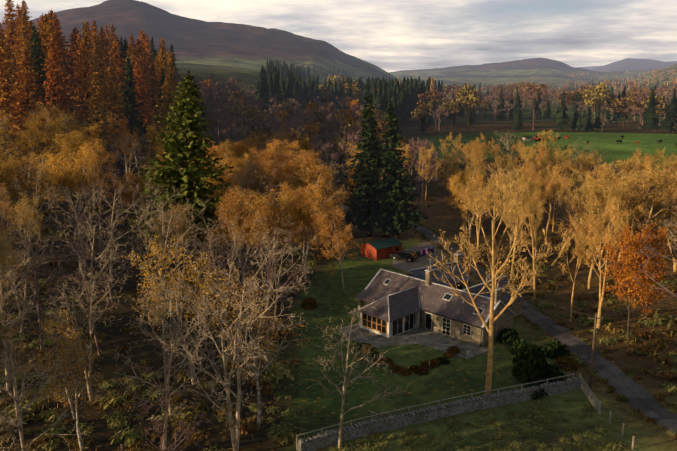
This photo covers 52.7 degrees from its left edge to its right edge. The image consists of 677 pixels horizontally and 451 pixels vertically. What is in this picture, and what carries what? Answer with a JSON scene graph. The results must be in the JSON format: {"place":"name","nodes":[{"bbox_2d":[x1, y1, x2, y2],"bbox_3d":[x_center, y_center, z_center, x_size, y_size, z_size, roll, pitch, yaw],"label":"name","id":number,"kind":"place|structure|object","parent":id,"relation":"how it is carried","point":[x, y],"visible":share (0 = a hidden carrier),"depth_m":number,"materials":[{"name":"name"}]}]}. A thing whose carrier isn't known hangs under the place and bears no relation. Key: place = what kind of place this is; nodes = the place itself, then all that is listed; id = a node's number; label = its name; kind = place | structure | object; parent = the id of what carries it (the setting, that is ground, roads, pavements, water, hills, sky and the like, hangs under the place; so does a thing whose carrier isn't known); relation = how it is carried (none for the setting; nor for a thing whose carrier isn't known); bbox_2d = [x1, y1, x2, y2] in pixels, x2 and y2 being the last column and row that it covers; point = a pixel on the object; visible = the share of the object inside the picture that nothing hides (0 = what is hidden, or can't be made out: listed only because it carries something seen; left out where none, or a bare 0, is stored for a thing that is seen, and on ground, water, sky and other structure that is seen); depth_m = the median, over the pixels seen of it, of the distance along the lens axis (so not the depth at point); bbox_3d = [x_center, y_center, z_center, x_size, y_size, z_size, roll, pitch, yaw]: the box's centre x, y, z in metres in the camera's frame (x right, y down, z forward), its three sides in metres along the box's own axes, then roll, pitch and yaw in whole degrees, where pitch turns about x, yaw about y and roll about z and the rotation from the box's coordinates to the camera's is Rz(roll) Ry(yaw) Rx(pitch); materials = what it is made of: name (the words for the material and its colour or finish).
{"place":"outdoors","nodes":[
{"label":"outdoors","id":0,"kind":"place"},
{"bbox_2d":[0,0,676,450],"bbox_3d":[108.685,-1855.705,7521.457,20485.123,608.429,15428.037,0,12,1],"label":"terrain","id":1,"kind":"structure","parent":0,"point":[222,52],"depth_m":101.13,"materials":[{"name":"green plant"}]},
{"bbox_2d":[0,156,31,209],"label":"tree","id":2,"kind":"object","parent":1,"relation":"on","point":[5,178],"visible":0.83,"depth_m":121.13,"materials":[{"name":"orange plant"}]},
{"bbox_2d":[0,225,34,314],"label":"sparse birch tree","id":3,"kind":"object","parent":1,"relation":"on","point":[3,258],"visible":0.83,"depth_m":88.14,"materials":[{"name":"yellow plant"}]},
{"bbox_2d":[0,183,34,262],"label":"sparse birch tree","id":4,"kind":"object","parent":1,"relation":"on","point":[7,204],"visible":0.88,"depth_m":100.28,"materials":[{"name":"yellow plant"}]},
{"bbox_2d":[2,192,47,268],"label":"sparse birch tree","id":5,"kind":"object","parent":1,"relation":"on","point":[25,220],"visible":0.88,"depth_m":106.62,"materials":[{"name":"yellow plant"}]},
{"bbox_2d":[0,250,51,390],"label":"bare tree","id":6,"kind":"object","parent":1,"relation":"on","point":[3,304],"visible":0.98,"depth_m":65.46,"materials":[{"name":"grey plant"}]},
{"bbox_2d":[0,316,53,438],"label":"bare tree","id":7,"kind":"object","parent":1,"relation":"on","point":[11,375],"visible":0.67,"depth_m":57.46,"materials":[{"name":"grey plant"}]},
{"bbox_2d":[2,207,64,334],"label":"bare tree","id":8,"kind":"object","parent":1,"relation":"on","point":[20,258],"visible":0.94,"depth_m":79.79,"materials":[{"name":"grey plant"}]},
{"bbox_2d":[2,114,67,184],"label":"tree","id":9,"kind":"object","parent":1,"relation":"on","point":[29,146],"visible":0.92,"depth_m":150.75,"materials":[{"name":"orange plant"}]},
{"bbox_2d":[11,151,61,220],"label":"tree","id":10,"kind":"object","parent":1,"relation":"on","point":[31,160],"visible":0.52,"depth_m":127.95,"materials":[{"name":"orange plant"}]},
{"bbox_2d":[4,232,68,350],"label":"dark bare tree","id":11,"kind":"object","parent":1,"relation":"on","point":[37,303],"visible":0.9,"depth_m":75.94,"materials":[{"name":"brown plant"}]},
{"bbox_2d":[7,162,67,241],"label":"bare tree","id":12,"kind":"object","parent":1,"relation":"on","point":[36,209],"visible":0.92,"depth_m":120.58,"materials":[{"name":"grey plant"}]},
{"bbox_2d":[14,102,64,163],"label":"sparse birch tree","id":13,"kind":"object","parent":1,"relation":"on","point":[40,118],"visible":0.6,"depth_m":158.02,"materials":[{"name":"orange plant"}]},
{"bbox_2d":[22,25,58,115],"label":"dark spruce tree","id":14,"kind":"object","parent":1,"relation":"on","point":[36,54],"visible":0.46,"depth_m":186.79,"materials":[{"name":"green plant"}]},
{"bbox_2d":[0,303,102,450],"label":"bare tree","id":15,"kind":"object","parent":1,"relation":"on","point":[19,415],"visible":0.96,"depth_m":48.92,"materials":[{"name":"grey plant"}]},
{"bbox_2d":[32,144,107,233],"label":"tree","id":16,"kind":"object","parent":1,"relation":"on","point":[68,170],"visible":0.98,"depth_m":125.54,"materials":[{"name":"orange plant"}]},
{"bbox_2d":[51,109,89,159],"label":"sparse birch tree","id":17,"kind":"object","parent":1,"relation":"on","point":[69,123],"visible":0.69,"depth_m":166.81,"materials":[{"name":"orange plant"}]},
{"bbox_2d":[38,309,103,450],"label":"sparse birch tree","id":18,"kind":"object","parent":1,"relation":"on","point":[67,353],"visible":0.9,"depth_m":56.09,"materials":[{"name":"brown plant"}]},
{"bbox_2d":[42,184,106,266],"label":"bare tree","id":19,"kind":"object","parent":1,"relation":"on","point":[70,212],"visible":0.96,"depth_m":108.29,"materials":[{"name":"grey plant"}]},
{"bbox_2d":[52,128,99,198],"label":"tree","id":20,"kind":"object","parent":1,"relation":"on","point":[66,143],"visible":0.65,"depth_m":143.19,"materials":[{"name":"orange plant"}]},
{"bbox_2d":[44,237,117,355],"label":"dark bare tree","id":21,"kind":"object","parent":1,"relation":"on","point":[94,330],"visible":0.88,"depth_m":75.39,"materials":[{"name":"brown plant"}]},
{"bbox_2d":[38,245,132,401],"bbox_3d":[-24.147,9.575,64.021,7.964,15.255,8.371,7,14,17],"label":"bare tree","id":22,"kind":"object","parent":1,"relation":"on","point":[89,390],"visible":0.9,"depth_m":63.86,"materials":[{"name":"grey plant"}]},
{"bbox_2d":[48,211,132,331],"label":"bare tree","id":23,"kind":"object","parent":1,"relation":"on","point":[95,259],"visible":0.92,"depth_m":80.39,"materials":[{"name":"grey plant"}]},
{"bbox_2d":[78,123,109,180],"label":"tree","id":24,"kind":"object","parent":1,"relation":"on","point":[93,129],"visible":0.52,"depth_m":159.37,"materials":[{"name":"orange plant"}]},
{"bbox_2d":[71,138,118,207],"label":"tree","id":25,"kind":"object","parent":1,"relation":"on","point":[99,157],"visible":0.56,"depth_m":139.15,"materials":[{"name":"orange plant"}]},
{"bbox_2d":[68,165,134,250],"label":"dark bare tree","id":26,"kind":"object","parent":1,"relation":"on","point":[101,197],"visible":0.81,"depth_m":117.51,"materials":[{"name":"brown plant"}]},
{"bbox_2d":[62,222,142,306],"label":"dark bare tree","id":27,"kind":"object","parent":1,"relation":"on","point":[104,256],"visible":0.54,"depth_m":91.41,"materials":[{"name":"brown plant"}]},
{"bbox_2d":[64,175,166,279],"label":"bare tree","id":28,"kind":"object","parent":1,"relation":"on","point":[111,226],"visible":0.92,"depth_m":103.02,"materials":[{"name":"grey plant"}]},
{"bbox_2d":[103,117,138,174],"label":"tree","id":29,"kind":"object","parent":1,"relation":"on","point":[122,127],"visible":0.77,"depth_m":173.72,"materials":[{"name":"orange plant"}]},
{"bbox_2d":[113,56,147,153],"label":"dark spruce tree","id":30,"kind":"object","parent":1,"relation":"on","point":[134,122],"visible":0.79,"depth_m":192.58,"materials":[{"name":"green plant"}]},
{"bbox_2d":[107,171,153,227],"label":"tree","id":31,"kind":"object","parent":1,"relation":"on","point":[130,177],"visible":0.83,"depth_m":132.69,"materials":[{"name":"orange plant"}]},
{"bbox_2d":[123,182,185,295],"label":"bare tree","id":32,"kind":"object","parent":1,"relation":"on","point":[151,226],"visible":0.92,"depth_m":97.33,"materials":[{"name":"grey plant"}]},
{"bbox_2d":[118,388,210,450],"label":"dark bare tree","id":33,"kind":"object","parent":1,"relation":"on","point":[163,435],"visible":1,"depth_m":41.24,"materials":[{"name":"brown plant"}]},
{"bbox_2d":[127,198,206,324],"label":"bare tree","id":34,"kind":"object","parent":1,"relation":"on","point":[181,240],"visible":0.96,"depth_m":83.26,"materials":[{"name":"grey plant"}]},
{"bbox_2d":[146,201,192,271],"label":"sparse birch tree","id":35,"kind":"object","parent":1,"relation":"on","point":[180,229],"visible":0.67,"depth_m":107.37,"materials":[{"name":"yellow plant"}]},
{"bbox_2d":[127,287,214,419],"bbox_3d":[-15.518,11.384,61.484,8.322,13.045,6.288,11,16,42],"label":"bare tree","id":36,"kind":"object","parent":1,"relation":"on","point":[167,358],"visible":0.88,"depth_m":61.53,"materials":[{"name":"grey plant"}]},
{"bbox_2d":[98,275,248,450],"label":"bare tree","id":37,"kind":"object","parent":1,"relation":"on","point":[166,394],"visible":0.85,"depth_m":53.50,"materials":[{"name":"grey plant"}]},
{"bbox_2d":[119,71,234,248],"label":"lit fir tree","id":38,"kind":"object","parent":1,"relation":"on","point":[190,173],"visible":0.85,"depth_m":119.92,"materials":[{"name":"green plant"}]},
{"bbox_2d":[122,233,237,383],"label":"sparse birch tree","id":39,"kind":"object","parent":1,"relation":"on","point":[197,279],"visible":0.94,"depth_m":67.13,"materials":[{"name":"yellow plant"}]},
{"bbox_2d":[177,223,240,350],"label":"dark bare tree","id":40,"kind":"object","parent":1,"relation":"on","point":[210,264],"visible":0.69,"depth_m":75.68,"materials":[{"name":"brown plant"}]},
{"bbox_2d":[188,199,249,324],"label":"bare tree","id":41,"kind":"object","parent":1,"relation":"on","point":[234,244],"visible":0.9,"depth_m":83.69,"materials":[{"name":"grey plant"}]},
{"bbox_2d":[204,152,258,209],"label":"tree","id":42,"kind":"object","parent":1,"relation":"on","point":[236,165],"visible":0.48,"depth_m":141.86,"materials":[{"name":"orange plant"}]},
{"bbox_2d":[157,232,312,450],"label":"bare tree","id":43,"kind":"object","parent":1,"relation":"on","point":[235,437],"visible":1,"depth_m":48.85,"materials":[{"name":"grey plant"}]},
{"bbox_2d":[224,137,258,168],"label":"tree","id":44,"kind":"object","parent":1,"relation":"on","point":[239,148],"visible":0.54,"depth_m":182.93,"materials":[{"name":"orange plant"}]},
{"bbox_2d":[203,187,283,284],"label":"tree","id":45,"kind":"object","parent":1,"relation":"on","point":[240,228],"visible":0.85,"depth_m":97.92,"materials":[{"name":"orange plant"}]},
{"bbox_2d":[217,162,272,244],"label":"bare tree","id":46,"kind":"object","parent":1,"relation":"on","point":[248,183],"visible":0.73,"depth_m":125.88,"materials":[{"name":"brown plant"}]},
{"bbox_2d":[205,267,312,427],"bbox_3d":[-7.057,10.689,59.638,8.849,15.148,7.642,-6,14,-28],"label":"sparse birch tree","id":47,"kind":"object","parent":1,"relation":"on","point":[265,339],"visible":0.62,"depth_m":58.34,"materials":[{"name":"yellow plant"}]},
{"bbox_2d":[246,147,285,203],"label":"tree","id":48,"kind":"object","parent":1,"relation":"on","point":[274,153],"visible":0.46,"depth_m":165.52,"materials":[{"name":"orange plant"}]},
{"bbox_2d":[228,225,310,371],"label":"dark bare tree","id":49,"kind":"object","parent":1,"relation":"on","point":[269,276],"visible":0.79,"depth_m":69.89,"materials":[{"name":"brown plant"}]},
{"bbox_2d":[238,190,301,277],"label":"tree","id":50,"kind":"object","parent":1,"relation":"on","point":[269,227],"visible":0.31,"depth_m":102.87,"materials":[{"name":"orange plant"}]},
{"bbox_2d":[242,152,304,226],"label":"dark bare tree","id":51,"kind":"object","parent":1,"relation":"on","point":[272,178],"visible":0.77,"depth_m":138.17,"materials":[{"name":"brown plant"}]},
{"bbox_2d":[249,210,302,307],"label":"bare tree","id":52,"kind":"object","parent":1,"relation":"on","point":[267,265],"visible":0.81,"depth_m":91.39,"materials":[{"name":"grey plant"}]},
{"bbox_2d":[254,138,302,195],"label":"tree","id":53,"kind":"object","parent":1,"relation":"on","point":[277,142],"visible":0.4,"depth_m":173.30,"materials":[{"name":"orange plant"}]},
{"bbox_2d":[245,237,314,329],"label":"bare tree","id":54,"kind":"object","parent":1,"relation":"on","point":[276,275],"visible":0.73,"depth_m":82.31,"materials":[{"name":"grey plant"}]},
{"bbox_2d":[253,148,326,201],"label":"tree","id":55,"kind":"object","parent":1,"relation":"on","point":[306,159],"visible":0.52,"depth_m":143.34,"materials":[{"name":"orange plant"}]},
{"bbox_2d":[271,182,334,280],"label":"tree","id":56,"kind":"object","parent":1,"relation":"on","point":[303,222],"visible":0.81,"depth_m":102.73,"materials":[{"name":"orange plant"}]},
{"bbox_2d":[277,158,352,244],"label":"tree","id":57,"kind":"object","parent":1,"relation":"on","point":[321,180],"visible":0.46,"depth_m":124.31,"materials":[{"name":"orange plant"}]},
{"bbox_2d":[309,200,357,288],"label":"tree","id":58,"kind":"object","parent":1,"relation":"on","point":[335,238],"visible":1,"depth_m":98.61,"materials":[{"name":"orange plant"}]},
{"bbox_2d":[0,164,676,450],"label":"undergrowth","id":59,"kind":"object","parent":1,"relation":"on","point":[646,347],"visible":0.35,"depth_m":76.85,"materials":[{"name":"brown plant"}]},
{"bbox_2d":[0,0,676,156],"bbox_3d":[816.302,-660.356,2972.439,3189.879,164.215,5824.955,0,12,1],"label":"larch trees","id":60,"kind":"object","parent":1,"relation":"on","point":[95,58],"visible":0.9,"depth_m":207.17,"materials":[{"name":"orange plant"}]},
{"bbox_2d":[0,70,676,341],"bbox_3d":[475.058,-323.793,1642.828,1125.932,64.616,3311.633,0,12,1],"label":"mixed forest","id":61,"kind":"object","parent":1,"relation":"on","point":[325,110],"visible":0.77,"depth_m":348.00,"materials":[{"name":"brown plant"}]},
{"bbox_2d":[307,300,408,449],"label":"bare tree","id":62,"kind":"object","parent":1,"relation":"on","point":[342,405],"visible":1,"depth_m":54.34,"materials":[{"name":"grey plant"}]},
{"bbox_2d":[337,93,390,236],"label":"dark spruce tree","id":63,"kind":"object","parent":1,"relation":"on","point":[363,190],"visible":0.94,"depth_m":130.06,"materials":[{"name":"green plant"}]},
{"bbox_2d":[359,238,402,259],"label":"red shed","id":64,"kind":"structure","parent":1,"relation":"on","point":[380,249],"depth_m":117.90,"materials":[{"name":"wood"}]},
{"bbox_2d":[369,100,428,238],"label":"dark spruce tree","id":65,"kind":"object","parent":1,"relation":"on","point":[401,220],"visible":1,"depth_m":128.38,"materials":[{"name":"green plant"}]},
{"bbox_2d":[340,311,487,357],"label":"patio paving","id":66,"kind":"structure","parent":1,"relation":"on","point":[429,338],"depth_m":80.69,"materials":[{"name":"grey stone"}]},
{"bbox_2d":[392,241,449,271],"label":"gravel drive","id":67,"kind":"object","parent":1,"relation":"on","point":[418,262],"depth_m":116.20,"materials":[{"name":"grey gravel"}]},
{"bbox_2d":[417,143,442,205],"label":"tree","id":68,"kind":"object","parent":1,"relation":"on","point":[425,158],"visible":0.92,"depth_m":163.59,"materials":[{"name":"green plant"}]},
{"bbox_2d":[184,58,676,142],"bbox_3d":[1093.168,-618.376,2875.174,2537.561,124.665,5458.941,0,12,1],"label":"conifer trees","id":69,"kind":"object","parent":1,"relation":"on","point":[403,98],"visible":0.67,"depth_m":497.55,"materials":[{"name":"green plant"}]},
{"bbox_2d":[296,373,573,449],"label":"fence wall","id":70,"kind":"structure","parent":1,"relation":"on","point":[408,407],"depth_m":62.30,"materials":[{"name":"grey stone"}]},
{"bbox_2d":[405,251,472,289],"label":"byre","id":71,"kind":"structure","parent":1,"relation":"on","point":[419,273],"depth_m":95.78,"materials":[{"name":"stone"}]},
{"bbox_2d":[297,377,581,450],"bbox_3d":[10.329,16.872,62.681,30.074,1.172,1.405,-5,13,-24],"label":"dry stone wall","id":72,"kind":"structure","parent":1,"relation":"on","point":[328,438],"depth_m":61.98,"materials":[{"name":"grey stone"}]},
{"bbox_2d":[355,259,524,346],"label":"house","id":73,"kind":"structure","parent":1,"relation":"on","point":[402,303],"depth_m":83.48,"materials":[{"name":"stone"}]},
{"bbox_2d":[437,150,489,228],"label":"tree","id":74,"kind":"object","parent":1,"relation":"on","point":[454,168],"visible":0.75,"depth_m":138.01,"materials":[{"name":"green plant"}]},
{"bbox_2d":[443,171,489,235],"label":"tree","id":75,"kind":"object","parent":1,"relation":"on","point":[452,186],"visible":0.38,"depth_m":130.79,"materials":[{"name":"orange plant"}]},
{"bbox_2d":[457,142,494,174],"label":"tree","id":76,"kind":"object","parent":1,"relation":"on","point":[474,153],"visible":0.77,"depth_m":165.63,"materials":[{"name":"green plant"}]},
{"bbox_2d":[460,178,492,250],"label":"tree","id":77,"kind":"object","parent":1,"relation":"on","point":[478,201],"visible":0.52,"depth_m":122.23,"materials":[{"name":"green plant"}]},
{"bbox_2d":[426,164,554,394],"bbox_3d":[14.404,5.489,64.536,11.139,23.347,7.950,9,15,36],"label":"ash tree","id":78,"kind":"object","parent":1,"relation":"on","point":[492,319],"visible":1,"depth_m":63.85,"materials":[{"name":"plant"}]},
{"bbox_2d":[472,172,532,262],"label":"tree","id":79,"kind":"object","parent":1,"relation":"on","point":[490,180],"visible":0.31,"depth_m":112.37,"materials":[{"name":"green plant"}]},
{"bbox_2d":[497,327,519,344],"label":"green shrub","id":80,"kind":"object","parent":1,"relation":"on","point":[509,333],"visible":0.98,"depth_m":79.69,"materials":[{"name":"green plant"}]},
{"bbox_2d":[502,169,536,276],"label":"tree","id":81,"kind":"object","parent":1,"relation":"on","point":[523,182],"visible":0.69,"depth_m":103.82,"materials":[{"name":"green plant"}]},
{"bbox_2d":[494,169,546,247],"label":"tree","id":82,"kind":"object","parent":1,"relation":"on","point":[536,188],"visible":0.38,"depth_m":122.03,"materials":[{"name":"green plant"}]},
{"bbox_2d":[509,180,544,299],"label":"tree","id":83,"kind":"object","parent":1,"relation":"on","point":[527,209],"visible":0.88,"depth_m":93.47,"materials":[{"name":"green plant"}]},
{"bbox_2d":[511,343,544,383],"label":"green shrub","id":84,"kind":"object","parent":1,"relation":"on","point":[530,360],"visible":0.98,"depth_m":69.10,"materials":[{"name":"green plant"}]},
{"bbox_2d":[518,161,575,244],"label":"tree","id":85,"kind":"object","parent":1,"relation":"on","point":[548,186],"visible":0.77,"depth_m":123.21,"materials":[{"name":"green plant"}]},
{"bbox_2d":[542,340,569,359],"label":"green shrub","id":86,"kind":"object","parent":1,"relation":"on","point":[556,349],"visible":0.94,"depth_m":75.78,"materials":[{"name":"green plant"}]},
{"bbox_2d":[554,356,580,371],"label":"brown shrub","id":87,"kind":"object","parent":1,"relation":"on","point":[571,360],"visible":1,"depth_m":73.01,"materials":[{"name":"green plant"}]},
{"bbox_2d":[554,189,597,322],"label":"tree","id":88,"kind":"object","parent":1,"relation":"on","point":[578,245],"visible":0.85,"depth_m":84.55,"materials":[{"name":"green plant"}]},
{"bbox_2d":[549,193,602,265],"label":"tree","id":89,"kind":"object","parent":1,"relation":"on","point":[580,211],"visible":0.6,"depth_m":111.79,"materials":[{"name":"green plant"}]},
{"bbox_2d":[569,149,608,207],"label":"tree","id":90,"kind":"object","parent":1,"relation":"on","point":[587,162],"visible":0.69,"depth_m":147.12,"materials":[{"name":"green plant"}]},
{"bbox_2d":[566,161,640,288],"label":"tree","id":91,"kind":"object","parent":1,"relation":"on","point":[617,196],"visible":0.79,"depth_m":97.28,"materials":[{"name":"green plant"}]},
{"bbox_2d":[579,373,634,449],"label":"fence","id":92,"kind":"structure","parent":1,"relation":"on","point":[595,398],"depth_m":63.95,"materials":[{"name":"grey wood"}]},
{"bbox_2d":[580,199,635,327],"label":"tree","id":93,"kind":"object","parent":1,"relation":"on","point":[596,227],"visible":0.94,"depth_m":82.36,"materials":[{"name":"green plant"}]},
{"bbox_2d":[582,161,674,262],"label":"trees","id":94,"kind":"object","parent":1,"relation":"on","point":[645,185],"visible":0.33,"depth_m":113.79,"materials":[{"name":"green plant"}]},
{"bbox_2d":[586,158,676,259],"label":"trees","id":95,"kind":"object","parent":1,"relation":"on","point":[663,183],"visible":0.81,"depth_m":100.58,"materials":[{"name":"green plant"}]},
{"bbox_2d":[600,218,664,343],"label":"orange beech tree","id":96,"kind":"object","parent":1,"relation":"on","point":[628,269],"visible":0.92,"depth_m":78.04,"materials":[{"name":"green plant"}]},
{"bbox_2d":[603,192,676,303],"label":"dark bare tree","id":97,"kind":"object","parent":1,"relation":"on","point":[652,278],"visible":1,"depth_m":66.93,"materials":[{"name":"brown plant"}]},
{"bbox_2d":[619,149,666,212],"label":"tree","id":98,"kind":"object","parent":1,"relation":"on","point":[645,162],"visible":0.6,"depth_m":150.28,"materials":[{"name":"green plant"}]},
{"bbox_2d":[624,226,670,319],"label":"orange beech tree","id":99,"kind":"object","parent":1,"relation":"on","point":[657,274],"visible":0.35,"depth_m":83.51,"materials":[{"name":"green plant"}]},
{"bbox_2d":[643,196,676,272],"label":"tree","id":100,"kind":"object","parent":1,"relation":"on","point":[673,223],"visible":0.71,"depth_m":106.89,"materials":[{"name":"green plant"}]},
{"bbox_2d":[0,0,676,71],"label":"sky","id":101,"kind":"structure","parent":0,"point":[390,35],"materials":[{"name":"grey"}]},
{"bbox_2d":[320,202,676,433],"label":"road","id":102,"kind":"structure","parent":0,"point":[642,398],"depth_m":75.06,"materials":[{"name":"grey asphalt"}]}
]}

